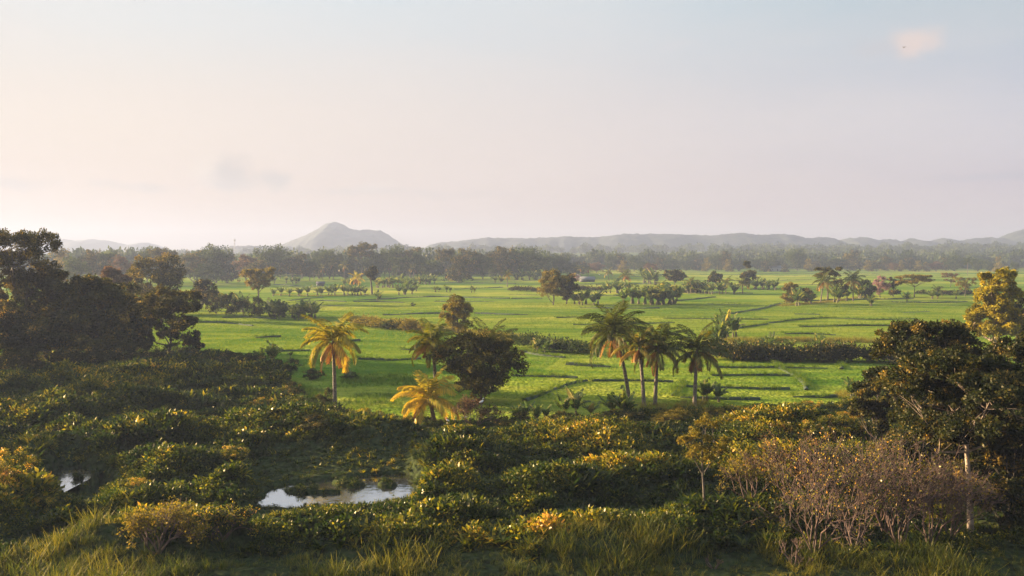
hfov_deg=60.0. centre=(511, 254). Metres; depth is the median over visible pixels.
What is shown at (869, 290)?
broadleaf tree
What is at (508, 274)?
coconut palm
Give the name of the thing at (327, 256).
woodland tree
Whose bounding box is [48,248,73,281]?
woodland tree
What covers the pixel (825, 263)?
woodland tree
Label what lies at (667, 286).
banana plant
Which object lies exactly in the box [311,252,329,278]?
woodland tree
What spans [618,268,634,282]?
coconut palm
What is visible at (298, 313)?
bush
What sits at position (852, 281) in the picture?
coconut palm
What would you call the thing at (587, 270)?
coconut palm
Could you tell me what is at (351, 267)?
woodland tree
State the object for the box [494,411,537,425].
bush
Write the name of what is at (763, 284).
banana plant
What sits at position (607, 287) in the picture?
banana plant
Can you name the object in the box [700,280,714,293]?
banana plant
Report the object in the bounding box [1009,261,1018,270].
woodland tree
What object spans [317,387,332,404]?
bush
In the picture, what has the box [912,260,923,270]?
woodland tree
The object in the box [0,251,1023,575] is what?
ground
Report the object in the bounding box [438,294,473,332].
broadleaf tree
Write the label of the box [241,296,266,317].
bush
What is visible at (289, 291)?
banana plant
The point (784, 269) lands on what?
woodland tree
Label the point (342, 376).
bush
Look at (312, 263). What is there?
woodland tree
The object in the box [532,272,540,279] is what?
banana plant
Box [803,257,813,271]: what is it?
woodland tree
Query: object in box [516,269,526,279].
banana plant
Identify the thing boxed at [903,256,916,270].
woodland tree
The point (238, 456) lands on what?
bush
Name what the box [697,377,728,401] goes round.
banana plant
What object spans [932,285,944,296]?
coconut palm
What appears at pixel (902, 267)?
woodland tree
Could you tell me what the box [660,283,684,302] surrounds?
banana plant
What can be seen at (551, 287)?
broadleaf tree
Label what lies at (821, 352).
hedgerow
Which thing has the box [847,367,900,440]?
broadleaf tree
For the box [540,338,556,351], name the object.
banana plant
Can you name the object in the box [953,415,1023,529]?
broadleaf tree
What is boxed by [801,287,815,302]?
broadleaf tree
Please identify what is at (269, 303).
banana plant
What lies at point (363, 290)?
banana plant
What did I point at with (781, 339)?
golden grass
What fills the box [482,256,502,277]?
woodland tree
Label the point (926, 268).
woodland tree
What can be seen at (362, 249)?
woodland tree
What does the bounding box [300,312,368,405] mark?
coconut palm
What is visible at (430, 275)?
banana plant
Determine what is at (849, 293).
banana plant
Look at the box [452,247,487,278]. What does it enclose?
woodland tree
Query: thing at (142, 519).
bare shrub
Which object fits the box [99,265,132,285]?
broadleaf tree
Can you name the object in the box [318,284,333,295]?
banana plant
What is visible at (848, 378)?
banana plant
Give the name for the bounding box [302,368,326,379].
bush
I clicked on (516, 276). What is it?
banana plant
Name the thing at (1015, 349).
broadleaf tree
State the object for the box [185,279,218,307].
broadleaf tree
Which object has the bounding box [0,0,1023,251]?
sky
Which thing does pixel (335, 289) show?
banana plant
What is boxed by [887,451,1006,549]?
bare shrub
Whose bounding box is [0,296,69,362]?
broadleaf tree
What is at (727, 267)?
woodland tree
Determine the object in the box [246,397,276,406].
bush
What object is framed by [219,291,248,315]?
bush
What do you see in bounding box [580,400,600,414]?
banana plant
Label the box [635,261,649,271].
woodland tree
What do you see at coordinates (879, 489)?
bare shrub
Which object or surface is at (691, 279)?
coconut palm
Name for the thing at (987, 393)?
broadleaf tree
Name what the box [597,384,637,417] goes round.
banana plant
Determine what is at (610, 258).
woodland tree
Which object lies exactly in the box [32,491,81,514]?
bush
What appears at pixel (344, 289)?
banana plant
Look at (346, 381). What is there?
rough grass
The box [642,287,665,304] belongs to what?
banana plant
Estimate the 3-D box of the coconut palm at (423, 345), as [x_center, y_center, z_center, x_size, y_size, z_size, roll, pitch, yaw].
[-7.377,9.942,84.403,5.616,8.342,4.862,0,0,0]
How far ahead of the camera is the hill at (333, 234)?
2004.90 m
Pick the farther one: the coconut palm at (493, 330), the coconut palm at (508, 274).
the coconut palm at (508, 274)
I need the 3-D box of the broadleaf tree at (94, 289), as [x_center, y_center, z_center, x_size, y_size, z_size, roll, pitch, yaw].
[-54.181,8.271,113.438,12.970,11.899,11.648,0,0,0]
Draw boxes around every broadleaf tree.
[0,227,63,333]
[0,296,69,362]
[5,268,93,361]
[21,296,108,361]
[34,273,148,339]
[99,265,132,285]
[115,309,167,353]
[116,280,159,319]
[125,252,187,302]
[134,284,203,352]
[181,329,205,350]
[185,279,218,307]
[238,266,275,301]
[364,265,378,294]
[425,328,530,401]
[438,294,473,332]
[536,268,569,304]
[559,273,579,303]
[589,249,596,262]
[662,269,687,284]
[676,412,732,504]
[707,270,722,288]
[739,261,759,286]
[779,281,804,303]
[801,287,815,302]
[814,266,842,300]
[830,278,848,299]
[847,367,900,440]
[855,279,876,297]
[861,317,988,418]
[867,406,990,494]
[872,275,890,296]
[874,348,1023,531]
[887,277,901,296]
[894,274,935,296]
[940,272,959,286]
[952,276,976,295]
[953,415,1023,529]
[962,266,1023,345]
[982,327,1023,447]
[1010,296,1023,337]
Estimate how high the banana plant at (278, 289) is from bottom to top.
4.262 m
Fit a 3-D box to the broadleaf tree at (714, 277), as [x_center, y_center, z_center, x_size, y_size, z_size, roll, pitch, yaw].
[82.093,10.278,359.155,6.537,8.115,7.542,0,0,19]
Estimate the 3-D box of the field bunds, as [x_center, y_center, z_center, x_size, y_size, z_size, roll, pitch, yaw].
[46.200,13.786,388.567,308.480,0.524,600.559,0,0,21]
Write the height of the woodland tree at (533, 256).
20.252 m
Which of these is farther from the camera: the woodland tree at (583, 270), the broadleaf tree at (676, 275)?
the woodland tree at (583, 270)
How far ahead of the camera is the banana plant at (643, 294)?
247.56 m
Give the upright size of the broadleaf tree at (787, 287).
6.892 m
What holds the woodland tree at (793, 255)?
on the ground at (424, 297)
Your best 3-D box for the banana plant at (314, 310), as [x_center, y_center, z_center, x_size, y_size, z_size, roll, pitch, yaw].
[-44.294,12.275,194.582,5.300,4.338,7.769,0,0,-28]
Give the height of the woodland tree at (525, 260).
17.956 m
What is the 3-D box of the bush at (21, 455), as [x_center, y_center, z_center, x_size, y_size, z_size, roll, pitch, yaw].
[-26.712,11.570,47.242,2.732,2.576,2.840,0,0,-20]
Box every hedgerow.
[348,314,422,329]
[508,285,540,291]
[513,330,595,352]
[578,284,608,290]
[681,288,701,292]
[701,338,909,361]
[913,289,973,294]
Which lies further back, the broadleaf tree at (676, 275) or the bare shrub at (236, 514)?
the broadleaf tree at (676, 275)
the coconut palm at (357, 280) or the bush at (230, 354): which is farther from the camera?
the coconut palm at (357, 280)
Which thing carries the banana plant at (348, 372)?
on the ground at (424, 297)
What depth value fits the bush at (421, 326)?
157.35 m
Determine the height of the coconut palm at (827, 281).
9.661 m
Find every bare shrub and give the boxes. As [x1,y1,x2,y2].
[115,494,210,554]
[188,499,260,541]
[451,393,504,425]
[705,555,723,568]
[713,444,783,500]
[740,438,877,555]
[744,428,835,505]
[752,424,889,523]
[779,536,802,568]
[792,428,921,550]
[792,555,813,568]
[794,433,940,532]
[829,435,991,545]
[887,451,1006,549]
[908,464,1009,539]
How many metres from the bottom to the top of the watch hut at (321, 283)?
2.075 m
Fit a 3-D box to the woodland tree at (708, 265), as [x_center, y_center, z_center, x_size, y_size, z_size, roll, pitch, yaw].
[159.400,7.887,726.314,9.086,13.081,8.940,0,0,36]
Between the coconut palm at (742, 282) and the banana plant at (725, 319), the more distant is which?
the coconut palm at (742, 282)
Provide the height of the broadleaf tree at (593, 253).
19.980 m
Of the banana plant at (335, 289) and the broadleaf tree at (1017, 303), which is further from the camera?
the banana plant at (335, 289)
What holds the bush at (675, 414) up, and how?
on the ground at (424, 297)
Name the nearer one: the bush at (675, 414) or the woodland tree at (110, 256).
the bush at (675, 414)
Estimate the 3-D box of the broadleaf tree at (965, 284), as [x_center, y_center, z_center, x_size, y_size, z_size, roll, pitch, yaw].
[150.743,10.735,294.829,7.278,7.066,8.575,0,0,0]
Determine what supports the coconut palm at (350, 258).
on the ground at (424, 297)
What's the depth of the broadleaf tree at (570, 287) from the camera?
249.16 m
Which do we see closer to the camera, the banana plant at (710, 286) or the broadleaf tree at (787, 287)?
the broadleaf tree at (787, 287)
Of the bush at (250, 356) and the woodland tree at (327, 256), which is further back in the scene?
the woodland tree at (327, 256)
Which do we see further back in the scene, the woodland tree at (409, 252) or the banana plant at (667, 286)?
the woodland tree at (409, 252)
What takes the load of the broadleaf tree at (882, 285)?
on the ground at (424, 297)
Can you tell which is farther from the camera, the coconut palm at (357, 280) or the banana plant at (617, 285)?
the coconut palm at (357, 280)
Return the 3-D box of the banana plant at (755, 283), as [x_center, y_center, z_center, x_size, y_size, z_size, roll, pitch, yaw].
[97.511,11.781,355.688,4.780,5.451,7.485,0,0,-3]
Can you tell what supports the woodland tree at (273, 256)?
on the ground at (424, 297)
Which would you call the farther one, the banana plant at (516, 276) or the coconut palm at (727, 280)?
the banana plant at (516, 276)
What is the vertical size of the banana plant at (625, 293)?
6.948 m
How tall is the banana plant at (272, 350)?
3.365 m
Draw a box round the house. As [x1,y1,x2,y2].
[769,265,782,270]
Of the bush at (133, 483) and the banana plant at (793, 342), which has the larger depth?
the banana plant at (793, 342)
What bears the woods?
on the ground at (424, 297)
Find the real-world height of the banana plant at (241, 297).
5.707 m
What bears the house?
on the ground at (424, 297)
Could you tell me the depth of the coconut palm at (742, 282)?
315.17 m
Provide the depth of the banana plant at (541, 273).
494.61 m
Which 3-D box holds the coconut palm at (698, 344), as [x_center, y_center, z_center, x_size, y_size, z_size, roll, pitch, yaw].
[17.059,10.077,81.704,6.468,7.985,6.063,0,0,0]
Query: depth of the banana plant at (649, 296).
245.38 m
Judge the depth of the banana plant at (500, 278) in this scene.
427.54 m
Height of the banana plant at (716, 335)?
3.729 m
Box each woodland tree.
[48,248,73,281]
[62,256,91,280]
[78,249,107,276]
[97,250,117,268]
[107,254,134,273]
[138,246,157,281]
[147,247,181,269]
[175,250,209,282]
[189,263,224,281]
[197,243,233,282]
[218,251,240,282]
[231,254,259,280]
[243,259,273,273]
[252,243,293,280]
[278,253,314,277]
[299,260,318,280]
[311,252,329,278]
[316,248,344,278]
[334,259,355,278]
[342,242,381,276]
[359,252,390,277]
[380,244,404,277]
[388,255,411,276]
[395,246,426,277]
[410,251,428,276]
[419,259,443,280]
[433,247,455,276]
[442,254,473,281]
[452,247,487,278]
[470,256,496,278]
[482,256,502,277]
[486,245,523,276]
[503,249,532,273]
[513,245,547,277]
[533,254,553,276]
[548,253,572,274]
[574,260,590,273]
[587,262,605,272]
[604,253,617,270]
[612,253,625,270]
[616,259,630,272]
[626,255,642,270]
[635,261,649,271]
[644,263,657,272]
[678,259,694,270]
[689,259,703,270]
[701,257,711,270]
[705,254,722,270]
[716,250,734,270]
[723,259,733,271]
[731,259,746,270]
[759,259,771,271]
[766,254,780,266]
[779,264,789,271]
[782,247,808,270]
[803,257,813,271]
[812,261,822,270]
[818,258,835,267]
[830,258,846,270]
[841,253,855,270]
[846,248,864,270]
[863,260,874,271]
[869,260,883,271]
[878,255,896,270]
[886,262,900,270]
[897,259,904,270]
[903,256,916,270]
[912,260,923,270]
[922,262,931,271]
[928,261,944,270]
[937,256,953,270]
[943,255,965,270]
[969,258,988,270]
[981,260,997,271]
[992,256,1003,271]
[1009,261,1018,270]
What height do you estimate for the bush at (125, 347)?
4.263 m
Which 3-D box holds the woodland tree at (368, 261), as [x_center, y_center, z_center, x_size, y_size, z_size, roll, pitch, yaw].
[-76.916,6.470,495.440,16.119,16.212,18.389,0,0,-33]
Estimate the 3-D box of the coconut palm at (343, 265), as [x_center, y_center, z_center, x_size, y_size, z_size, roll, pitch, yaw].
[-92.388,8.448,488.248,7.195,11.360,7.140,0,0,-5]
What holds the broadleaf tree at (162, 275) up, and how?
on the ground at (424, 297)
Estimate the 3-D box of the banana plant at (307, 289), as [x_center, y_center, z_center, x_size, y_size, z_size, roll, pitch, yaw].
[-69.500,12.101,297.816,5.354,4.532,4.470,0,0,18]
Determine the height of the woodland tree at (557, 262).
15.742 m
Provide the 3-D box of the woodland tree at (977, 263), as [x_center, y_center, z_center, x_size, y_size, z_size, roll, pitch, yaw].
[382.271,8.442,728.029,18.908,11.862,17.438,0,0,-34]
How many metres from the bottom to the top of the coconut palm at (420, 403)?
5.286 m
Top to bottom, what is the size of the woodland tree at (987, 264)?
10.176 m
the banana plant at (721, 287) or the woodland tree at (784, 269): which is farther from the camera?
the woodland tree at (784, 269)
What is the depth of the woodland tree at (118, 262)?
398.73 m
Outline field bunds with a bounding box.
[200,273,978,400]
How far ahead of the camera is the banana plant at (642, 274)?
433.27 m
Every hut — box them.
[316,281,324,285]
[579,277,595,281]
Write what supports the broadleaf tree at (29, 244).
on the ground at (424, 297)
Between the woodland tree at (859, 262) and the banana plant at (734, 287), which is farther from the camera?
the woodland tree at (859, 262)
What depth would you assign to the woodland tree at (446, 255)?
501.38 m
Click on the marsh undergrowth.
(131, 390)
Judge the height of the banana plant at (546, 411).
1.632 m
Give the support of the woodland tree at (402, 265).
on the ground at (424, 297)
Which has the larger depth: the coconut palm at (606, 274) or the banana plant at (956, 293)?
the coconut palm at (606, 274)
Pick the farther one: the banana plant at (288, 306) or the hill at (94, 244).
the hill at (94, 244)
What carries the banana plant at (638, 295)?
on the ground at (424, 297)
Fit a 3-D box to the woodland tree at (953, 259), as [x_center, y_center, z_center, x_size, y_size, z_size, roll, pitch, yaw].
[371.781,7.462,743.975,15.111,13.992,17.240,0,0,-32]
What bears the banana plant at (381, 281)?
on the ground at (424, 297)
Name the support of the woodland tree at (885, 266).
on the ground at (424, 297)
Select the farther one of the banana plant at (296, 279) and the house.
the house
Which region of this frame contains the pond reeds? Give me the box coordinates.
[57,463,414,508]
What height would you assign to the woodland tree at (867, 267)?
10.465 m
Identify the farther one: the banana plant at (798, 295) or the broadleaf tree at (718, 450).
the banana plant at (798, 295)
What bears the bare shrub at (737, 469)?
on the ground at (424, 297)
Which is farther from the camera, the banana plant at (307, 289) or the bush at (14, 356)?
the banana plant at (307, 289)
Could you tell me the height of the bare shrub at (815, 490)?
5.603 m
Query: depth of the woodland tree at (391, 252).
518.01 m
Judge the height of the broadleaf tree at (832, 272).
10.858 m
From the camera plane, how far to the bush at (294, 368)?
105.80 m
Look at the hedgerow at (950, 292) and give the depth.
304.22 m
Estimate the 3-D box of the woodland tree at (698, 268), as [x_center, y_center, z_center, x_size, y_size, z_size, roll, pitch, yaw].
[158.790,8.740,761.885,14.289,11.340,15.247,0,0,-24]
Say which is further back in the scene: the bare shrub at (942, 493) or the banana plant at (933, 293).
the banana plant at (933, 293)
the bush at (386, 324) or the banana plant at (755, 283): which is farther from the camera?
the banana plant at (755, 283)
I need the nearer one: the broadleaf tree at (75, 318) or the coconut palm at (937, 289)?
the broadleaf tree at (75, 318)
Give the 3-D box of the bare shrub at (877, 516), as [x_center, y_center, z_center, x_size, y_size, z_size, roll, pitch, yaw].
[17.953,11.506,44.309,5.757,5.029,6.846,0,0,-18]
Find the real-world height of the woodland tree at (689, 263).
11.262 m
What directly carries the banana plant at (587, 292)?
on the ground at (424, 297)
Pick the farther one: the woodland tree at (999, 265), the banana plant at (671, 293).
the woodland tree at (999, 265)
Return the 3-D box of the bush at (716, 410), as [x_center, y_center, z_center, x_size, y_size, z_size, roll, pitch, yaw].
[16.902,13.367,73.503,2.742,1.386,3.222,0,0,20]
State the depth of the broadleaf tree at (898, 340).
56.54 m
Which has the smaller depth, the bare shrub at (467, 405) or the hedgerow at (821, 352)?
the bare shrub at (467, 405)
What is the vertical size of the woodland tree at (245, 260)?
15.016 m
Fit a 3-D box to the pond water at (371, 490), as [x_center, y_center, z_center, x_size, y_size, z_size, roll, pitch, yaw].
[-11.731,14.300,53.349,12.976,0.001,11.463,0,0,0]
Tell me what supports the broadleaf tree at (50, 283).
on the ground at (424, 297)
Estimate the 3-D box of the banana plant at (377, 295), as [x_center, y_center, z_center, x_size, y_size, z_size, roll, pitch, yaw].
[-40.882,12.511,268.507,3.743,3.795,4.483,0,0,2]
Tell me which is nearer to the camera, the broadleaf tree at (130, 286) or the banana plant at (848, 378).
the banana plant at (848, 378)
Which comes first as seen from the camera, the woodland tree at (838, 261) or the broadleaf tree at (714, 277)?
the broadleaf tree at (714, 277)
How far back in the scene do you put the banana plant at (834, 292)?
258.25 m
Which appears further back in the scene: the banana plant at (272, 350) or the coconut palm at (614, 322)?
the banana plant at (272, 350)
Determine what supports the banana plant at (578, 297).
on the ground at (424, 297)
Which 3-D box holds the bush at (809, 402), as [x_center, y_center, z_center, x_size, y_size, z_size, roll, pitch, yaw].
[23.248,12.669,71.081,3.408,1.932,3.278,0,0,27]
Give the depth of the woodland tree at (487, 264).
493.99 m
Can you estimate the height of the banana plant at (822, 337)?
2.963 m
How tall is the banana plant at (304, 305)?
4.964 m
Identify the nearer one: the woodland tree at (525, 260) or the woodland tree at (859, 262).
the woodland tree at (525, 260)
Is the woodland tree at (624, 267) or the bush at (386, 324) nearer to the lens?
the bush at (386, 324)
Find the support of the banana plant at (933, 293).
on the ground at (424, 297)
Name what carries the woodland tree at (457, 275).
on the ground at (424, 297)
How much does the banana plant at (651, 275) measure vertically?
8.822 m
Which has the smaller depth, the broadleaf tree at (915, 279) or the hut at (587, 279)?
the broadleaf tree at (915, 279)
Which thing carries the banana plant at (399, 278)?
on the ground at (424, 297)
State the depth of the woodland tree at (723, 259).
725.97 m
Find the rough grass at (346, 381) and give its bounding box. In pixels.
[285,372,432,408]
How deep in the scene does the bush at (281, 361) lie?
97.85 m
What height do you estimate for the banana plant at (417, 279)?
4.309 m
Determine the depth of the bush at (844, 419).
63.52 m
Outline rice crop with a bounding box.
[98,301,1020,418]
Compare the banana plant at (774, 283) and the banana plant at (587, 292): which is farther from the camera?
the banana plant at (774, 283)
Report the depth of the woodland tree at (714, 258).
741.60 m
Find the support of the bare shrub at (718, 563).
on the ground at (424, 297)
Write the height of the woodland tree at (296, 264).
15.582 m
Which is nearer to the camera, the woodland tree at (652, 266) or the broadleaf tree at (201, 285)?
the broadleaf tree at (201, 285)
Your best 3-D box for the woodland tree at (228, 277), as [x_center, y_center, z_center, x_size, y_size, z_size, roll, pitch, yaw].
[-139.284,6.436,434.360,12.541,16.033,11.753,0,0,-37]
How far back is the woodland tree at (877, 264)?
724.81 m
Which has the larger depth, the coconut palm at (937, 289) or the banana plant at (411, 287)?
the banana plant at (411, 287)
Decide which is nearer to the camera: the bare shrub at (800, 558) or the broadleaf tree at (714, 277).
the bare shrub at (800, 558)
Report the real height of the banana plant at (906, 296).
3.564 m
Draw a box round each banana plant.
[228,291,250,311]
[253,339,283,361]
[262,298,289,316]
[269,299,293,317]
[270,285,286,295]
[284,288,294,295]
[286,303,298,317]
[289,276,302,283]
[296,284,312,295]
[296,298,316,318]
[305,300,322,318]
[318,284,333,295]
[329,284,341,294]
[336,284,351,295]
[342,370,353,378]
[346,285,362,295]
[357,283,367,294]
[371,290,382,299]
[373,277,392,287]
[387,275,400,287]
[394,273,406,285]
[394,284,408,294]
[397,275,407,283]
[398,281,416,293]
[402,276,416,288]
[411,276,421,283]
[420,275,429,283]
[424,271,434,283]
[427,275,437,283]
[495,275,504,282]
[509,400,543,415]
[513,273,521,279]
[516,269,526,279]
[530,338,543,350]
[532,269,545,278]
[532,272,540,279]
[533,404,551,418]
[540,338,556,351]
[551,385,590,417]
[569,292,588,304]
[576,289,593,303]
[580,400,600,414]
[589,290,605,304]
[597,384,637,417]
[601,280,614,292]
[610,278,625,292]
[614,283,641,303]
[621,281,633,288]
[629,289,641,303]
[631,283,659,303]
[635,268,650,282]
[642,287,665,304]
[643,267,661,283]
[644,289,666,304]
[646,282,684,304]
[658,285,680,304]
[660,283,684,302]
[683,281,703,293]
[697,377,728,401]
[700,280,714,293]
[706,317,731,342]
[707,283,716,293]
[708,328,723,342]
[711,312,745,336]
[715,281,726,293]
[715,309,735,337]
[726,282,740,293]
[749,277,761,289]
[758,331,780,344]
[760,279,776,288]
[765,278,780,289]
[784,338,796,345]
[786,287,804,305]
[804,292,817,303]
[810,333,826,345]
[828,284,847,302]
[841,376,858,394]
[842,380,881,398]
[844,287,856,300]
[850,283,868,298]
[864,294,876,305]
[901,291,910,300]
[926,289,942,298]
[951,290,962,298]
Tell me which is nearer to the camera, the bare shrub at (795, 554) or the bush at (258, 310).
the bare shrub at (795, 554)
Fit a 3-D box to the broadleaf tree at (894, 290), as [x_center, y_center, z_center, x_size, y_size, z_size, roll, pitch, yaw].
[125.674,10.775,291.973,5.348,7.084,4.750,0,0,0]
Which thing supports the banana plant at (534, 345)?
on the ground at (424, 297)
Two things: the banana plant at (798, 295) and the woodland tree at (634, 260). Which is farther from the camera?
the woodland tree at (634, 260)
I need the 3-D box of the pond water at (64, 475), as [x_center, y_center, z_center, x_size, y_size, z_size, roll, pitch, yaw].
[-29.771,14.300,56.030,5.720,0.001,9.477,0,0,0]
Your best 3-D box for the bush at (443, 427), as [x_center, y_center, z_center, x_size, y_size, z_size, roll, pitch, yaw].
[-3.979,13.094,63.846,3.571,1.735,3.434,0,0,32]
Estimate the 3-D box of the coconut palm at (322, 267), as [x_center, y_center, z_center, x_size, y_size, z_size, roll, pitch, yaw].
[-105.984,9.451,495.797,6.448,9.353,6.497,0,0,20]
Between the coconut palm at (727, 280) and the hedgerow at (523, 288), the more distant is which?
the hedgerow at (523, 288)
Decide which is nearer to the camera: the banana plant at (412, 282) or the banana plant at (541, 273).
the banana plant at (412, 282)
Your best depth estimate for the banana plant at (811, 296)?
249.58 m
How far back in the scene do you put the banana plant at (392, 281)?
371.43 m
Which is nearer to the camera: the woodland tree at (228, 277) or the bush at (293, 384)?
the bush at (293, 384)
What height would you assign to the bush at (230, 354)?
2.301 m
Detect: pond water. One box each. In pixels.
[51,466,102,491]
[253,475,416,507]
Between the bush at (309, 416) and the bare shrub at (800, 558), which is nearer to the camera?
the bare shrub at (800, 558)
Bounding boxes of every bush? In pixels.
[0,345,44,372]
[0,446,41,484]
[9,343,76,368]
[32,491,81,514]
[87,339,143,361]
[117,477,147,490]
[128,340,169,359]
[157,342,197,356]
[195,351,242,362]
[203,287,227,312]
[218,443,249,461]
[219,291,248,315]
[230,353,275,362]
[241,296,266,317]
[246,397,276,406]
[266,302,287,318]
[277,359,293,374]
[277,380,307,396]
[283,358,303,371]
[287,305,305,319]
[296,412,329,429]
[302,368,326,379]
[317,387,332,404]
[339,372,359,378]
[380,320,395,329]
[396,318,417,330]
[417,324,429,332]
[437,423,475,431]
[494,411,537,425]
[542,410,582,420]
[593,408,646,423]
[651,407,692,422]
[700,406,730,418]
[784,399,822,407]
[794,419,830,441]
[818,411,866,435]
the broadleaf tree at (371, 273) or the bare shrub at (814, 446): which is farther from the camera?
the broadleaf tree at (371, 273)
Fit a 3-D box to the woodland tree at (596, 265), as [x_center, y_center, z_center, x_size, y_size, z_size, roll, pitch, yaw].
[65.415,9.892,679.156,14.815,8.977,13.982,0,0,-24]
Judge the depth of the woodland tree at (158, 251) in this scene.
412.92 m
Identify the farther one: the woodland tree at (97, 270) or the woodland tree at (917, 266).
the woodland tree at (917, 266)
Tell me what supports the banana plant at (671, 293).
on the ground at (424, 297)
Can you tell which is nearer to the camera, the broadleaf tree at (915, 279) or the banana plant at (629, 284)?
the broadleaf tree at (915, 279)
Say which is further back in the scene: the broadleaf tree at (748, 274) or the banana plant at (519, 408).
the broadleaf tree at (748, 274)
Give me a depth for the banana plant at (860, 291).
276.48 m
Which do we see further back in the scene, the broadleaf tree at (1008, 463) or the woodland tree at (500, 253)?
the woodland tree at (500, 253)
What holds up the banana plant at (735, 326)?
on the ground at (424, 297)
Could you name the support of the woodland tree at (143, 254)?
on the ground at (424, 297)
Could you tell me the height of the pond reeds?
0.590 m
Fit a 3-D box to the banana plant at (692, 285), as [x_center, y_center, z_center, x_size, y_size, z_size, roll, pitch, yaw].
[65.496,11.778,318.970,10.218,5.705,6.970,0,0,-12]
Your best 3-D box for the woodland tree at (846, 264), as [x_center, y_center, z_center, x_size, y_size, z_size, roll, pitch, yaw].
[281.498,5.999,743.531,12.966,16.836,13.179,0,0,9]
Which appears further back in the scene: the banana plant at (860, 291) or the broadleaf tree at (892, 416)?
the banana plant at (860, 291)
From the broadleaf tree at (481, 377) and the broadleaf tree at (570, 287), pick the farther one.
the broadleaf tree at (570, 287)
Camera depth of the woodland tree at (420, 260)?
493.96 m
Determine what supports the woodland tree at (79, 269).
on the ground at (424, 297)
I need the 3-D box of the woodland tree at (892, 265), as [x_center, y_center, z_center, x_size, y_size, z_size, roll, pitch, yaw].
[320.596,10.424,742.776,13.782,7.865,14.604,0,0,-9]
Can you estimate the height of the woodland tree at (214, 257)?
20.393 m
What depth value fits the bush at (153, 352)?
109.57 m
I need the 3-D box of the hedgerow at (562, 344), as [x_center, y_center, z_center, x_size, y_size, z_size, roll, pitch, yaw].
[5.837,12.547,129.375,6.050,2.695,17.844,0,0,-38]
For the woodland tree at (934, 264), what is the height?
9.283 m
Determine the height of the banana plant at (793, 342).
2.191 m
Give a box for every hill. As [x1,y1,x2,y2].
[39,239,172,253]
[190,245,331,253]
[280,222,402,248]
[424,233,848,252]
[841,229,1023,247]
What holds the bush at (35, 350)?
on the ground at (424, 297)
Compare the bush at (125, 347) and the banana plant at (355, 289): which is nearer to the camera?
the bush at (125, 347)
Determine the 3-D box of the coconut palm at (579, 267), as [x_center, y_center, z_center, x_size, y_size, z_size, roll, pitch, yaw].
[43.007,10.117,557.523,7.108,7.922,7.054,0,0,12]
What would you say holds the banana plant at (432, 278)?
on the ground at (424, 297)
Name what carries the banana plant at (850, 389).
on the ground at (424, 297)
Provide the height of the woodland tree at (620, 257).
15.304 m
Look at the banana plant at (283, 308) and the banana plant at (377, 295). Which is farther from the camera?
the banana plant at (377, 295)
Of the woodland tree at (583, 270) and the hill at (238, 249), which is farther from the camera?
the hill at (238, 249)
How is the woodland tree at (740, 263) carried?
on the ground at (424, 297)
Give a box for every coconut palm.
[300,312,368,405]
[318,263,327,279]
[338,260,349,277]
[345,255,358,276]
[348,270,364,284]
[390,365,461,424]
[405,315,461,398]
[459,317,520,388]
[501,270,513,286]
[575,264,584,276]
[577,300,653,397]
[584,267,592,276]
[602,267,612,277]
[610,326,667,405]
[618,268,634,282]
[621,321,692,404]
[667,322,733,405]
[682,276,698,292]
[719,276,733,292]
[734,277,749,293]
[812,270,837,301]
[842,269,865,300]
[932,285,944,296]
[960,257,974,274]
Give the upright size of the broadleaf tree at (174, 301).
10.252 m
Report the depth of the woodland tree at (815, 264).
741.52 m
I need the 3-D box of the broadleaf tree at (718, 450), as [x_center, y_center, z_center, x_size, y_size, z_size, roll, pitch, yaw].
[9.563,10.420,44.316,2.613,5.254,2.550,0,0,36]
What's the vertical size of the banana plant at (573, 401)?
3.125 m
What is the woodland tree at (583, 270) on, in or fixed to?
on the ground at (424, 297)
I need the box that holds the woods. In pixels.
[0,240,1023,275]
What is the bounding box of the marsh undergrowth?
[0,345,1023,566]
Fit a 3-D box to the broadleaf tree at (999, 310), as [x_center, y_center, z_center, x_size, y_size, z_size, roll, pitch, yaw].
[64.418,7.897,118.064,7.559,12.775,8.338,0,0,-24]
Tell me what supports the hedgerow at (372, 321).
on the ground at (424, 297)
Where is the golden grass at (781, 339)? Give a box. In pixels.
[272,293,880,410]
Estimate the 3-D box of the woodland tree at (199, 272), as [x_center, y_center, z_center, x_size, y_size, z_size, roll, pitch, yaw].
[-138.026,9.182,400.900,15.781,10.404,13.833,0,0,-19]
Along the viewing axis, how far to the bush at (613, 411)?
66.83 m
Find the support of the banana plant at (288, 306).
on the ground at (424, 297)
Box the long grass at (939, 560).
[0,403,1023,575]
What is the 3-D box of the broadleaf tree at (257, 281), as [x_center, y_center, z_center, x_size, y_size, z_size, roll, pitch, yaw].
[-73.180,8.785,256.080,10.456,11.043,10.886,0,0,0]
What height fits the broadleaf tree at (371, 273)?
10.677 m
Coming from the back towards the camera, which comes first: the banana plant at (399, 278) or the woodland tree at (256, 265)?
the woodland tree at (256, 265)
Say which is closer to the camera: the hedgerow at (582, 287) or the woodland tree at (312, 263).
the hedgerow at (582, 287)
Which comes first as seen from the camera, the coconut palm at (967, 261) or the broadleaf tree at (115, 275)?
the broadleaf tree at (115, 275)
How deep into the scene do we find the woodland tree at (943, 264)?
760.71 m
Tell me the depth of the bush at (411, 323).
159.84 m
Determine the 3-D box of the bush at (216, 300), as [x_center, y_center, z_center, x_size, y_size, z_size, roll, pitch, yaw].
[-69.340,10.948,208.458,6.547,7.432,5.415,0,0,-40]
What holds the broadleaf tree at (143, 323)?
on the ground at (424, 297)

